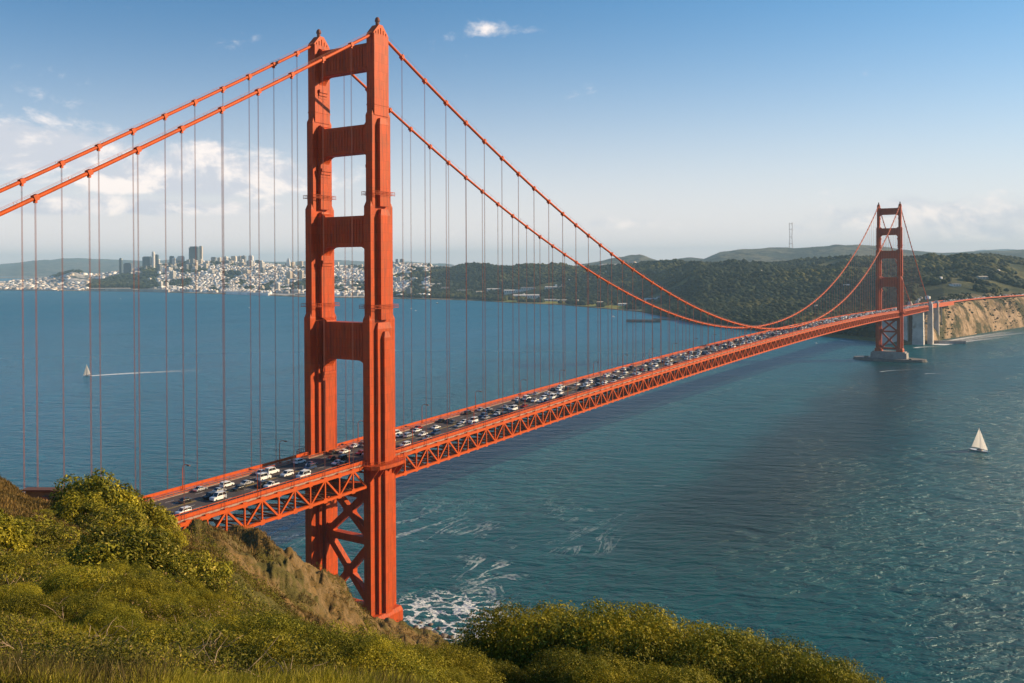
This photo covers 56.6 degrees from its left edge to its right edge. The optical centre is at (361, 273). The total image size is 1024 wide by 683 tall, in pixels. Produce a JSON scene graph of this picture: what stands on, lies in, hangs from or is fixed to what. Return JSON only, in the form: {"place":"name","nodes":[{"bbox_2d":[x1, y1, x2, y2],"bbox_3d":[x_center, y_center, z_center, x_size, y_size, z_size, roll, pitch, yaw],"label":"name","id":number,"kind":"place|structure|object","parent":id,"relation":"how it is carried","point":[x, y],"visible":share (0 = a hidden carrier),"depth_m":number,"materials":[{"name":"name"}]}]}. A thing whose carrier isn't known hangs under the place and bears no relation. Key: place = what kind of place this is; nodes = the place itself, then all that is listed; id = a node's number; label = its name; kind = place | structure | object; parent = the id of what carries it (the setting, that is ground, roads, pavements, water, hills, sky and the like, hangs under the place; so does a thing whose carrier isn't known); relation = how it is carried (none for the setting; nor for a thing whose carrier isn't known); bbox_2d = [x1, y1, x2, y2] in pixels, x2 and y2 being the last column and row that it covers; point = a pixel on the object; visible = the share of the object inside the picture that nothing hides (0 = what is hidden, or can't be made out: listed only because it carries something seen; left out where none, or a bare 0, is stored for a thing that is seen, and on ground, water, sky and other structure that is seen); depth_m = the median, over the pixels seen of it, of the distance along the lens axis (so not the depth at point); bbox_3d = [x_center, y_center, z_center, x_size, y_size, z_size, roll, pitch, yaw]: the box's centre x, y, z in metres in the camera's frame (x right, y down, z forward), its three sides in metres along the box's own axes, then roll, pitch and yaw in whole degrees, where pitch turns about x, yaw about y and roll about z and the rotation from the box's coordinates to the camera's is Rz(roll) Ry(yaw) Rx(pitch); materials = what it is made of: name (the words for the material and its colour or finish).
{"place":"outdoors","nodes":[
{"label":"outdoors","id":0,"kind":"place"},
{"bbox_2d":[0,480,447,675],"bbox_3d":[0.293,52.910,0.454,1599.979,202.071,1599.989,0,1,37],"label":"headland","id":1,"kind":"structure","parent":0,"point":[281,571],"depth_m":148.17,"materials":[{"name":"soil"}]},
{"bbox_2d":[0,556,29,576],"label":"shrub","id":2,"kind":"object","parent":1,"relation":"on","point":[5,563],"visible":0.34,"depth_m":34.46,"materials":[{"name":"green plant"}]},
{"bbox_2d":[0,508,34,554],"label":"shrub","id":3,"kind":"object","parent":1,"relation":"on","point":[18,543],"visible":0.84,"depth_m":44.97,"materials":[{"name":"green plant"}]},
{"bbox_2d":[0,582,44,605],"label":"shrub","id":4,"kind":"object","parent":1,"relation":"on","point":[19,589],"visible":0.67,"depth_m":25.00,"materials":[{"name":"green plant"}]},
{"bbox_2d":[0,552,45,574],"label":"shrub","id":5,"kind":"object","parent":1,"relation":"on","point":[25,556],"visible":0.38,"depth_m":35.30,"materials":[{"name":"green plant"}]},
{"bbox_2d":[0,592,65,621],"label":"shrub","id":6,"kind":"object","parent":1,"relation":"on","point":[27,602],"visible":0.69,"depth_m":22.99,"materials":[{"name":"green plant"}]},
{"bbox_2d":[19,522,50,544],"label":"shrub","id":7,"kind":"object","parent":1,"relation":"on","point":[36,529],"visible":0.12,"depth_m":50.25,"materials":[{"name":"green plant"}]},
{"bbox_2d":[16,514,64,531],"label":"shrub","id":8,"kind":"object","parent":1,"relation":"on","point":[41,524],"visible":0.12,"depth_m":56.47,"materials":[{"name":"green plant"}]},
{"bbox_2d":[22,487,63,502],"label":"bunker","id":9,"kind":"object","parent":1,"relation":"on","point":[40,492],"visible":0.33,"depth_m":111.81,"materials":[{"name":"brown"}]},
{"bbox_2d":[19,547,67,561],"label":"shrub","id":10,"kind":"object","parent":1,"relation":"on","point":[45,551],"visible":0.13,"depth_m":43.57,"materials":[{"name":"green plant"}]},
{"bbox_2d":[25,611,67,623],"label":"shrub","id":11,"kind":"object","parent":1,"relation":"on","point":[42,617],"visible":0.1,"depth_m":22.61,"materials":[{"name":"green plant"}]},
{"bbox_2d":[25,524,80,547],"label":"shrub","id":12,"kind":"object","parent":1,"relation":"on","point":[47,538],"visible":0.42,"depth_m":49.98,"materials":[{"name":"green plant"}]},
{"bbox_2d":[37,543,70,556],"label":"shrub","id":13,"kind":"object","parent":1,"relation":"on","point":[54,547],"visible":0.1,"depth_m":47.33,"materials":[{"name":"green plant"}]},
{"bbox_2d":[42,587,85,605],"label":"shrub","id":14,"kind":"object","parent":1,"relation":"on","point":[57,597],"visible":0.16,"depth_m":25.66,"materials":[{"name":"green plant"}]},
{"bbox_2d":[30,563,112,597],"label":"shrub","id":15,"kind":"object","parent":1,"relation":"on","point":[68,578],"visible":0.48,"depth_m":28.53,"materials":[{"name":"green plant"}]},
{"bbox_2d":[49,491,106,525],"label":"shrub","id":16,"kind":"object","parent":1,"relation":"on","point":[82,503],"visible":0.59,"depth_m":85.48,"materials":[{"name":"green plant"}]},
{"bbox_2d":[41,590,118,624],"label":"shrub","id":17,"kind":"object","parent":1,"relation":"on","point":[69,609],"visible":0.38,"depth_m":23.59,"materials":[{"name":"green plant"}]},
{"bbox_2d":[49,468,141,519],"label":"shrub","id":18,"kind":"object","parent":1,"relation":"on","point":[111,494],"visible":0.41,"depth_m":91.29,"materials":[{"name":"green plant"}]},
{"bbox_2d":[77,582,133,598],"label":"shrub","id":19,"kind":"object","parent":1,"relation":"on","point":[111,588],"visible":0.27,"depth_m":27.41,"materials":[{"name":"green plant"}]},
{"bbox_2d":[71,600,146,635],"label":"shrub","id":20,"kind":"object","parent":1,"relation":"on","point":[101,611],"visible":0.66,"depth_m":22.26,"materials":[{"name":"green plant"}]},
{"bbox_2d":[77,501,150,534],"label":"shrub","id":21,"kind":"object","parent":1,"relation":"on","point":[117,517],"visible":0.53,"depth_m":83.73,"materials":[{"name":"green plant"}]},
{"bbox_2d":[66,528,164,565],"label":"shrub","id":22,"kind":"object","parent":1,"relation":"on","point":[109,535],"visible":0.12,"depth_m":43.42,"materials":[{"name":"green plant"}]},
{"bbox_2d":[53,523,185,575],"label":"shrub","id":23,"kind":"object","parent":1,"relation":"on","point":[144,537],"visible":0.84,"depth_m":43.06,"materials":[{"name":"green plant"}]},
{"bbox_2d":[97,558,144,577],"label":"shrub","id":24,"kind":"object","parent":1,"relation":"on","point":[119,568],"visible":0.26,"depth_m":39.47,"materials":[{"name":"green plant"}]},
{"bbox_2d":[104,587,154,610],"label":"shrub","id":25,"kind":"object","parent":1,"relation":"on","point":[135,594],"visible":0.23,"depth_m":26.20,"materials":[{"name":"green plant"}]},
{"bbox_2d":[97,570,166,599],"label":"shrub","id":26,"kind":"object","parent":1,"relation":"on","point":[143,583],"visible":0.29,"depth_m":28.25,"materials":[{"name":"green plant"}]},
{"bbox_2d":[105,487,160,528],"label":"shrub","id":27,"kind":"object","parent":1,"relation":"on","point":[142,502],"visible":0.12,"depth_m":96.02,"materials":[{"name":"green plant"}]},
{"bbox_2d":[111,617,172,641],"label":"shrub","id":28,"kind":"object","parent":1,"relation":"on","point":[120,631],"visible":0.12,"depth_m":21.08,"materials":[{"name":"green plant"}]},
{"bbox_2d":[105,540,184,580],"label":"shrub","id":29,"kind":"object","parent":1,"relation":"on","point":[170,562],"visible":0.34,"depth_m":42.41,"materials":[{"name":"green plant"}]},
{"bbox_2d":[121,560,172,582],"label":"shrub","id":30,"kind":"object","parent":1,"relation":"on","point":[142,569],"visible":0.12,"depth_m":39.91,"materials":[{"name":"green plant"}]},
{"bbox_2d":[131,571,167,595],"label":"shrub","id":31,"kind":"object","parent":1,"relation":"on","point":[147,576],"visible":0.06,"depth_m":30.37,"materials":[{"name":"green plant"}]},
{"bbox_2d":[122,594,192,623],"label":"shrub","id":32,"kind":"object","parent":1,"relation":"on","point":[153,607],"visible":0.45,"depth_m":24.11,"materials":[{"name":"green plant"}]},
{"bbox_2d":[142,505,180,534],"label":"shrub","id":33,"kind":"object","parent":1,"relation":"on","point":[165,517],"visible":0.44,"depth_m":95.51,"materials":[{"name":"green plant"}]},
{"bbox_2d":[119,618,215,658],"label":"shrub","id":34,"kind":"object","parent":1,"relation":"on","point":[150,633],"visible":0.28,"depth_m":17.84,"materials":[{"name":"green plant"}]},
{"bbox_2d":[161,529,189,548],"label":"shrub","id":35,"kind":"object","parent":1,"relation":"on","point":[177,537],"visible":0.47,"depth_m":90.80,"materials":[{"name":"green plant"}]},
{"bbox_2d":[156,591,195,613],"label":"shrub","id":36,"kind":"object","parent":1,"relation":"on","point":[172,598],"visible":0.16,"depth_m":28.61,"materials":[{"name":"green plant"}]},
{"bbox_2d":[154,583,201,610],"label":"shrub","id":37,"kind":"object","parent":1,"relation":"on","point":[179,588],"visible":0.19,"depth_m":30.01,"materials":[{"name":"green plant"}]},
{"bbox_2d":[160,579,197,602],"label":"shrub","id":38,"kind":"object","parent":1,"relation":"on","point":[172,583],"visible":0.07,"depth_m":30.50,"materials":[{"name":"green plant"}]},
{"bbox_2d":[166,574,210,591],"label":"shrub","id":39,"kind":"object","parent":1,"relation":"on","point":[193,583],"visible":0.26,"depth_m":41.51,"materials":[{"name":"green plant"}]},
{"bbox_2d":[152,550,235,592],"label":"shrub","id":40,"kind":"object","parent":1,"relation":"on","point":[197,568],"visible":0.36,"depth_m":43.91,"materials":[{"name":"green plant"}]},
{"bbox_2d":[155,616,246,657],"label":"shrub","id":41,"kind":"object","parent":1,"relation":"on","point":[199,621],"visible":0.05,"depth_m":19.00,"materials":[{"name":"green plant"}]},
{"bbox_2d":[172,549,233,589],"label":"shrub","id":42,"kind":"object","parent":1,"relation":"on","point":[220,569],"visible":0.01,"depth_m":48.16,"materials":[{"name":"green plant"}]},
{"bbox_2d":[0,567,413,675],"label":"dead twigs","id":43,"kind":"object","parent":1,"relation":"on","point":[7,644],"visible":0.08,"depth_m":17.24,"materials":[{"name":"brown"}]},
{"bbox_2d":[188,597,232,616],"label":"shrub","id":44,"kind":"object","parent":1,"relation":"on","point":[200,606],"visible":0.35,"depth_m":29.13,"materials":[{"name":"green plant"}]},
{"bbox_2d":[0,574,429,682],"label":"grass","id":45,"kind":"structure","parent":1,"relation":"on","point":[302,677],"depth_m":11.94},
{"bbox_2d":[192,587,240,612],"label":"shrub","id":46,"kind":"object","parent":1,"relation":"on","point":[223,597],"visible":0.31,"depth_m":38.12,"materials":[{"name":"green plant"}]},
{"bbox_2d":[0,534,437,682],"bbox_3d":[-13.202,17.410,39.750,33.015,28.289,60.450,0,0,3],"label":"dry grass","id":47,"kind":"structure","parent":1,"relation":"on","point":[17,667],"depth_m":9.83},
{"bbox_2d":[0,485,442,678],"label":"brown brush","id":48,"kind":"object","parent":1,"relation":"on","point":[204,657],"visible":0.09,"depth_m":19.57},
{"bbox_2d":[0,500,446,677],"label":"ground cover","id":49,"kind":"object","parent":1,"relation":"on","point":[36,637],"visible":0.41,"depth_m":16.97,"materials":[{"name":"green plant"}]},
{"bbox_2d":[193,613,253,632],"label":"shrub","id":50,"kind":"object","parent":1,"relation":"on","point":[225,618],"visible":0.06,"depth_m":20.00,"materials":[{"name":"green plant"}]},
{"bbox_2d":[0,475,448,648],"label":"hill grass","id":51,"kind":"structure","parent":1,"relation":"on","point":[36,503],"depth_m":112.06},
{"bbox_2d":[213,588,242,608],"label":"shrub","id":52,"kind":"object","parent":1,"relation":"on","point":[234,598],"visible":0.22,"depth_m":42.83,"materials":[{"name":"green plant"}]},
{"bbox_2d":[229,606,269,623],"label":"shrub","id":53,"kind":"object","parent":1,"relation":"on","point":[252,609],"visible":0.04,"depth_m":29.51,"materials":[{"name":"green plant"}]},
{"bbox_2d":[209,628,307,666],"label":"shrub","id":54,"kind":"object","parent":1,"relation":"on","point":[272,647],"visible":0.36,"depth_m":17.28,"materials":[{"name":"green plant"}]},
{"bbox_2d":[206,610,314,661],"bbox_3d":[-1.989,7.292,18.102,2.700,1.257,2.527,-1,1,-31],"label":"shrub","id":55,"kind":"object","parent":1,"relation":"on","point":[271,621],"visible":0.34,"depth_m":18.30,"materials":[{"name":"green plant"}]},
{"bbox_2d":[207,608,328,662],"bbox_3d":[-2.083,7.552,18.630,3.158,1.238,3.127,0,1,23],"label":"shrub","id":56,"kind":"object","parent":1,"relation":"on","point":[291,619],"visible":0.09,"depth_m":18.86,"materials":[{"name":"green plant"}]},
{"bbox_2d":[191,518,436,652],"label":"slope scrub","id":57,"kind":"object","parent":1,"relation":"on","point":[271,591],"visible":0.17,"depth_m":110.68,"materials":[{"name":"green plant"}]},
{"bbox_2d":[289,635,398,677],"bbox_3d":[-0.363,7.439,17.438,2.400,1.117,2.246,0,0,11],"label":"shrub","id":58,"kind":"object","parent":1,"relation":"on","point":[343,648],"visible":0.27,"depth_m":17.50,"materials":[{"name":"green plant"}]},
{"bbox_2d":[290,617,408,674],"bbox_3d":[-0.623,7.607,17.926,3.260,1.291,3.293,0,1,23],"label":"shrub","id":59,"kind":"object","parent":1,"relation":"on","point":[329,637],"visible":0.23,"depth_m":18.51,"materials":[{"name":"green plant"}]},
{"bbox_2d":[309,630,457,682],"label":"shrub","id":60,"kind":"object","parent":1,"relation":"on","point":[418,666],"visible":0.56,"depth_m":17.16,"materials":[{"name":"green plant"}]},
{"bbox_2d":[425,666,472,682],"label":"shrub","id":61,"kind":"object","parent":1,"relation":"on","point":[454,679],"visible":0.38,"depth_m":18.36,"materials":[{"name":"green plant"}]},
{"bbox_2d":[404,641,505,682],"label":"shrub","id":62,"kind":"object","parent":1,"relation":"on","point":[461,663],"visible":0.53,"depth_m":20.16,"materials":[{"name":"green plant"}]},
{"bbox_2d":[465,650,528,682],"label":"shrub","id":63,"kind":"object","parent":1,"relation":"on","point":[498,666],"visible":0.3,"depth_m":25.56,"materials":[{"name":"green plant"}]},
{"bbox_2d":[492,664,531,682],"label":"shrub","id":64,"kind":"object","parent":1,"relation":"on","point":[514,674],"visible":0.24,"depth_m":25.81,"materials":[{"name":"green plant"}]},
{"bbox_2d":[439,598,587,672],"bbox_3d":[5.478,12.953,29.913,6.954,4.060,7.024,0,0,11],"label":"shrub","id":65,"kind":"object","parent":1,"relation":"on","point":[484,640],"visible":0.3,"depth_m":30.29,"materials":[{"name":"green plant"}]},
{"bbox_2d":[475,599,635,674],"bbox_3d":[6.642,12.862,30.057,6.516,4.139,6.791,0,0,4],"label":"shrub","id":66,"kind":"object","parent":1,"relation":"on","point":[527,621],"visible":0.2,"depth_m":29.91,"materials":[{"name":"green plant"}]},
{"bbox_2d":[521,644,633,682],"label":"shrub","id":67,"kind":"object","parent":1,"relation":"on","point":[534,672],"visible":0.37,"depth_m":24.85,"materials":[{"name":"green plant"}]},
{"bbox_2d":[497,596,674,671],"bbox_3d":[7.351,12.331,29.139,6.411,4.168,6.481,0,0,-4],"label":"shrub","id":68,"kind":"object","parent":1,"relation":"on","point":[580,627],"visible":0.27,"depth_m":29.02,"materials":[{"name":"green plant"}]},
{"bbox_2d":[536,649,654,682],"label":"shrub","id":69,"kind":"object","parent":1,"relation":"on","point":[632,668],"visible":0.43,"depth_m":24.39,"materials":[{"name":"green plant"}]},
{"bbox_2d":[556,656,640,682],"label":"shrub","id":70,"kind":"object","parent":1,"relation":"on","point":[606,676],"visible":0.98,"depth_m":23.24,"materials":[{"name":"green plant"}]},
{"bbox_2d":[546,608,705,672],"bbox_3d":[8.150,12.130,28.177,5.902,3.718,5.524,0,1,16],"label":"shrub","id":71,"kind":"object","parent":1,"relation":"on","point":[615,636],"visible":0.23,"depth_m":27.84,"materials":[{"name":"green plant"}]},
{"bbox_2d":[580,601,764,682],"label":"shrub","id":72,"kind":"object","parent":1,"relation":"on","point":[681,625],"visible":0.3,"depth_m":27.40,"materials":[{"name":"green plant"}]},
{"bbox_2d":[628,659,718,682],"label":"shrub","id":73,"kind":"object","parent":1,"relation":"on","point":[671,675],"visible":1,"depth_m":22.29,"materials":[{"name":"green plant"}]},
{"bbox_2d":[643,648,738,682],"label":"shrub","id":74,"kind":"object","parent":1,"relation":"on","point":[681,660],"visible":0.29,"depth_m":26.13,"materials":[{"name":"green plant"}]},
{"bbox_2d":[621,615,782,682],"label":"shrub","id":75,"kind":"object","parent":1,"relation":"on","point":[702,653],"visible":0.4,"depth_m":26.86,"materials":[{"name":"green plant"}]},
{"bbox_2d":[671,627,791,682],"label":"shrub","id":76,"kind":"object","parent":1,"relation":"on","point":[748,632],"visible":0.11,"depth_m":27.10,"materials":[{"name":"green plant"}]},
{"bbox_2d":[719,638,829,682],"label":"shrub","id":77,"kind":"object","parent":1,"relation":"on","point":[750,666],"visible":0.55,"depth_m":25.76,"materials":[{"name":"green plant"}]},
{"bbox_2d":[725,631,876,682],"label":"shrub","id":78,"kind":"object","parent":1,"relation":"on","point":[797,651],"visible":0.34,"depth_m":26.23,"materials":[{"name":"green plant"}]},
{"bbox_2d":[778,653,885,682],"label":"shrub","id":79,"kind":"object","parent":1,"relation":"on","point":[841,665],"visible":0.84,"depth_m":25.19,"materials":[{"name":"green plant"}]},
{"bbox_2d":[838,674,885,682],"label":"shrub","id":80,"kind":"object","parent":1,"relation":"on","point":[867,681],"visible":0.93,"depth_m":24.20,"materials":[{"name":"green plant"}]},
{"bbox_2d":[0,249,1014,275],"bbox_3d":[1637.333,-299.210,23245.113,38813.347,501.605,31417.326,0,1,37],"label":"distant hills","id":81,"kind":"structure","parent":0,"point":[47,267],"depth_m":17715.93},
{"bbox_2d":[0,276,1023,682],"bbox_3d":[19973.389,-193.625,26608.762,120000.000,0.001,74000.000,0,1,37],"label":"water","id":82,"kind":"structure","parent":0,"point":[832,496],"depth_m":683.85,"materials":[{"name":"liquid"}]},
{"bbox_2d":[0,17,928,621],"bbox_3d":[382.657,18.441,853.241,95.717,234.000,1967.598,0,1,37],"label":"suspension bridge","id":83,"kind":"structure","parent":82,"relation":"on","point":[380,463],"depth_m":343.28,"materials":[{"name":"orange paint"}]},
{"bbox_2d":[209,490,226,501],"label":"car","id":84,"kind":"object","parent":83,"relation":"on","point":[217,495],"visible":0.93,"depth_m":283.91,"materials":[{"name":"white paint"}]},
{"bbox_2d":[934,340,965,343],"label":"breakwater","id":85,"kind":"object","parent":82,"relation":"in","point":[948,342],"visible":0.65,"depth_m":1634.29,"materials":[{"name":"concrete"}]},
{"bbox_2d":[970,427,988,452],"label":"sailboat","id":86,"kind":"object","parent":82,"relation":"on","point":[978,442],"visible":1,"depth_m":700.96,"materials":[{"name":"white"}]},
{"bbox_2d":[0,258,1023,344],"bbox_3d":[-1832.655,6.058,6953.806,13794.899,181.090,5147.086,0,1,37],"label":"shore","id":87,"kind":"structure","parent":0,"point":[965,321],"depth_m":2051.70,"materials":[{"name":"stone"}]},
{"bbox_2d":[0,270,118,289],"bbox_3d":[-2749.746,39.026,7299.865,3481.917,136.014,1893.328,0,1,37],"label":"waterfront houses","id":88,"kind":"structure","parent":87,"relation":"on","point":[47,283],"depth_m":6737.64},
{"bbox_2d":[85,272,160,288],"bbox_3d":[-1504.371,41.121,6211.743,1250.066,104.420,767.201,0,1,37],"label":"city park trees","id":89,"kind":"object","parent":87,"relation":"on","point":[124,280],"visible":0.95,"depth_m":5987.38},
{"bbox_2d":[105,288,169,292],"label":"seawall","id":90,"kind":"object","parent":87,"relation":"on","point":[140,290],"visible":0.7,"depth_m":5412.91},
{"bbox_2d":[189,246,199,260],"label":"tower block","id":91,"kind":"structure","parent":87,"relation":"on","point":[194,252],"depth_m":7272.62,"materials":[{"name":"grey glass"}]},
{"bbox_2d":[226,292,269,295],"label":"seawall","id":92,"kind":"object","parent":87,"relation":"on","point":[248,293],"visible":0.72,"depth_m":4702.68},
{"bbox_2d":[132,260,431,297],"bbox_3d":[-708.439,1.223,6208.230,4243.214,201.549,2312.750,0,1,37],"label":"city houses","id":93,"kind":"structure","parent":87,"relation":"on","point":[208,280],"depth_m":5775.16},
{"bbox_2d":[139,260,430,292],"bbox_3d":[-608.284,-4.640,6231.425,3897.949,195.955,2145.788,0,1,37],"label":"street trees","id":94,"kind":"object","parent":87,"relation":"on","point":[415,283],"visible":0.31,"depth_m":5570.29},
{"bbox_2d":[393,290,641,309],"bbox_3d":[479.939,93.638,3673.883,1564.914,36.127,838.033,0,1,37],"label":"shore trees","id":95,"kind":"object","parent":87,"relation":"on","point":[488,296],"visible":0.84,"depth_m":3718.46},
{"bbox_2d":[428,252,1023,312],"bbox_3d":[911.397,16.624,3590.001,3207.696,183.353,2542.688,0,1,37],"label":"woodland","id":96,"kind":"object","parent":87,"relation":"on","point":[732,281],"visible":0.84,"depth_m":2926.12,"materials":[{"name":"plant"}]},
{"bbox_2d":[653,299,906,336],"bbox_3d":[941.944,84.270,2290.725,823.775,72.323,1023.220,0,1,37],"label":"shore woods","id":97,"kind":"object","parent":87,"relation":"on","point":[746,314],"visible":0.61,"depth_m":2139.39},
{"bbox_2d":[882,312,924,344],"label":"anchorage block","id":98,"kind":"structure","parent":87,"relation":"on","point":[914,328],"depth_m":1626.84,"materials":[{"name":"concrete"}]},
{"bbox_2d":[908,301,932,343],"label":"bridge pylon","id":99,"kind":"object","parent":87,"relation":"on","point":[929,313],"visible":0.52,"depth_m":1626.83,"materials":[{"name":"concrete"}]},
{"bbox_2d":[915,300,938,334],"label":"bridge pylon","id":100,"kind":"object","parent":87,"relation":"on","point":[936,317],"visible":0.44,"depth_m":1701.76,"materials":[{"name":"concrete"}]},
{"bbox_2d":[912,294,1023,323],"bbox_3d":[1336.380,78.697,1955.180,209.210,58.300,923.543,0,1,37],"label":"approach viaduct","id":101,"kind":"object","parent":87,"relation":"on","point":[945,303],"visible":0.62,"depth_m":1788.06,"materials":[{"name":"metal"}]},
{"bbox_2d":[820,294,1022,322],"bbox_3d":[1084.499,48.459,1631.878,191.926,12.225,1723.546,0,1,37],"label":"distant traffic","id":102,"kind":"object","parent":101,"relation":"on","point":[862,314],"visible":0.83,"depth_m":1252.62,"materials":[{"name":"white paint"}]},
{"bbox_2d":[937,292,1023,337],"bbox_3d":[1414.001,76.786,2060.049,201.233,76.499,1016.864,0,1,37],"label":"bluff scrub","id":103,"kind":"object","parent":87,"relation":"on","point":[959,297],"visible":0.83,"depth_m":1958.55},
{"bbox_2d":[0,0,1023,264],"label":"sky","id":104,"kind":"structure","parent":0,"point":[664,129],"materials":[{"name":"blue"}]},
{"bbox_2d":[577,244,1023,265],"bbox_3d":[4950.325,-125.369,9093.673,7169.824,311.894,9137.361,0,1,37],"label":"hills","id":105,"kind":"structure","parent":0,"point":[771,254],"depth_m":7899.66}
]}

